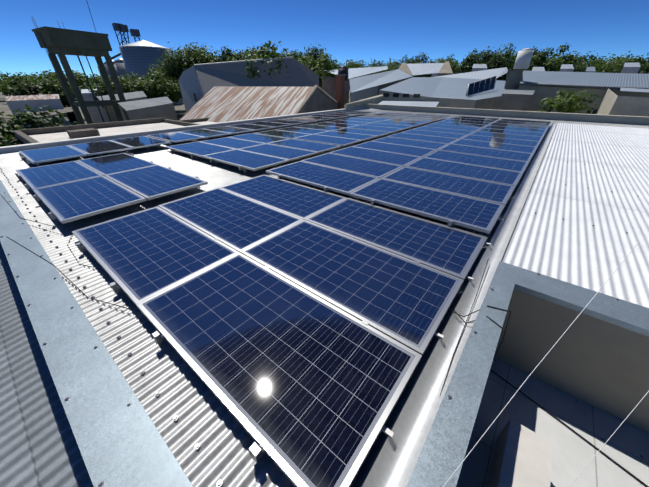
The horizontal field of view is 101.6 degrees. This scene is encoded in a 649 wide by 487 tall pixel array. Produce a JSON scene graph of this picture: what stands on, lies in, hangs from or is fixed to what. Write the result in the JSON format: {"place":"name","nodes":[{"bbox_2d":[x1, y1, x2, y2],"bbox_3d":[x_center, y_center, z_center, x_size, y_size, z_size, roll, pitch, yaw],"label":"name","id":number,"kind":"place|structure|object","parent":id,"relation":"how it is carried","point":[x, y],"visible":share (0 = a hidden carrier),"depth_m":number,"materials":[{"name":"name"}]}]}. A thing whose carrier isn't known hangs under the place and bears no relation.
{"place":"outdoors","nodes":[
{"label":"outdoors","id":0,"kind":"place"},
{"bbox_2d":[31,0,128,123],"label":"water tower","id":1,"kind":"structure","parent":0,"point":[61,43],"depth_m":30.40,"materials":[{"name":"grey metal"}]},
{"bbox_2d":[0,89,520,261],"bbox_3d":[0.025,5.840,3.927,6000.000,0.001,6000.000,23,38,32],"label":"ground","id":2,"kind":"structure","parent":0,"point":[180,110],"depth_m":74.38,"materials":[{"name":"grey"}]},
{"bbox_2d":[97,23,183,103],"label":"silos","id":3,"kind":"object","parent":2,"relation":"on","point":[138,57],"visible":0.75,"depth_m":96.03,"materials":[{"name":"metal"}]},
{"bbox_2d":[0,48,648,213],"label":"buildings","id":4,"kind":"structure","parent":2,"relation":"on","point":[232,92],"depth_m":23.28,"materials":[{"name":"metal"}]},
{"bbox_2d":[0,242,93,486],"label":"roof","id":5,"kind":"structure","parent":4,"relation":"on","point":[39,447],"depth_m":1.98,"materials":[{"name":"grey metal"}]},
{"bbox_2d":[0,180,192,486],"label":"flashing","id":6,"kind":"object","parent":4,"relation":"on","point":[120,442],"visible":1,"depth_m":1.66,"materials":[{"name":"grey metal"}]},
{"bbox_2d":[0,109,553,486],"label":"roof","id":7,"kind":"structure","parent":4,"relation":"on","point":[209,423],"depth_m":2.01,"materials":[{"name":"white metal"}]},
{"bbox_2d":[15,113,536,462],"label":"clamps","id":8,"kind":"object","parent":7,"relation":"on","point":[257,452],"visible":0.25,"depth_m":3.29,"materials":[{"name":"silver metal"}]},
{"bbox_2d":[16,111,550,486],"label":"panels","id":9,"kind":"object","parent":8,"relation":"on","point":[301,370],"visible":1,"depth_m":2.87,"materials":[{"name":"blue glass"}]},
{"bbox_2d":[0,162,643,486],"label":"screws","id":10,"kind":"object","parent":7,"relation":"attached to","point":[197,446],"visible":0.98,"depth_m":1.89,"materials":[{"name":"grey metal"}]},
{"bbox_2d":[362,123,556,486],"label":"gutter","id":11,"kind":"object","parent":7,"relation":"on","point":[394,464],"visible":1,"depth_m":1.75,"materials":[{"name":"white metal"}]},
{"bbox_2d":[553,120,648,128],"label":"roof band","id":12,"kind":"object","parent":7,"relation":"on","point":[602,124],"visible":0.65,"depth_m":12.46,"materials":[{"name":"white metal"}]},
{"bbox_2d":[502,123,648,307],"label":"roof","id":13,"kind":"structure","parent":4,"relation":"on","point":[575,247],"depth_m":3.66,"materials":[{"name":"white metal"}]},
{"bbox_2d":[0,41,648,146],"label":"trees","id":14,"kind":"object","parent":2,"relation":"on","point":[163,81],"depth_m":63.08,"materials":[{"name":"green plant"}]},
{"bbox_2d":[171,42,645,113],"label":"trees","id":15,"kind":"object","parent":2,"relation":"on","point":[567,102],"visible":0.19,"depth_m":54.45,"materials":[{"name":"green plant"}]},
{"bbox_2d":[0,0,648,77],"label":"sky","id":16,"kind":"structure","parent":0,"point":[356,30],"materials":[{"name":"blue"}]},
{"bbox_2d":[456,358,648,486],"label":"courtyard floor","id":17,"kind":"structure","parent":0,"point":[626,446],"depth_m":2.05,"materials":[{"name":"beige concrete"}]},
{"bbox_2d":[0,194,648,486],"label":"cables","id":18,"kind":"object","parent":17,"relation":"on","point":[455,312],"visible":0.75,"depth_m":1.97,"materials":[{"name":"black plastic"}]},
{"bbox_2d":[381,160,552,486],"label":"concrete block","id":19,"kind":"object","parent":17,"relation":"on","point":[522,456],"visible":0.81,"depth_m":1.69,"materials":[{"name":"beige concrete"}]},
{"bbox_2d":[406,261,648,486],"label":"parapet","id":20,"kind":"structure","parent":17,"relation":"on","point":[597,356],"depth_m":2.03,"materials":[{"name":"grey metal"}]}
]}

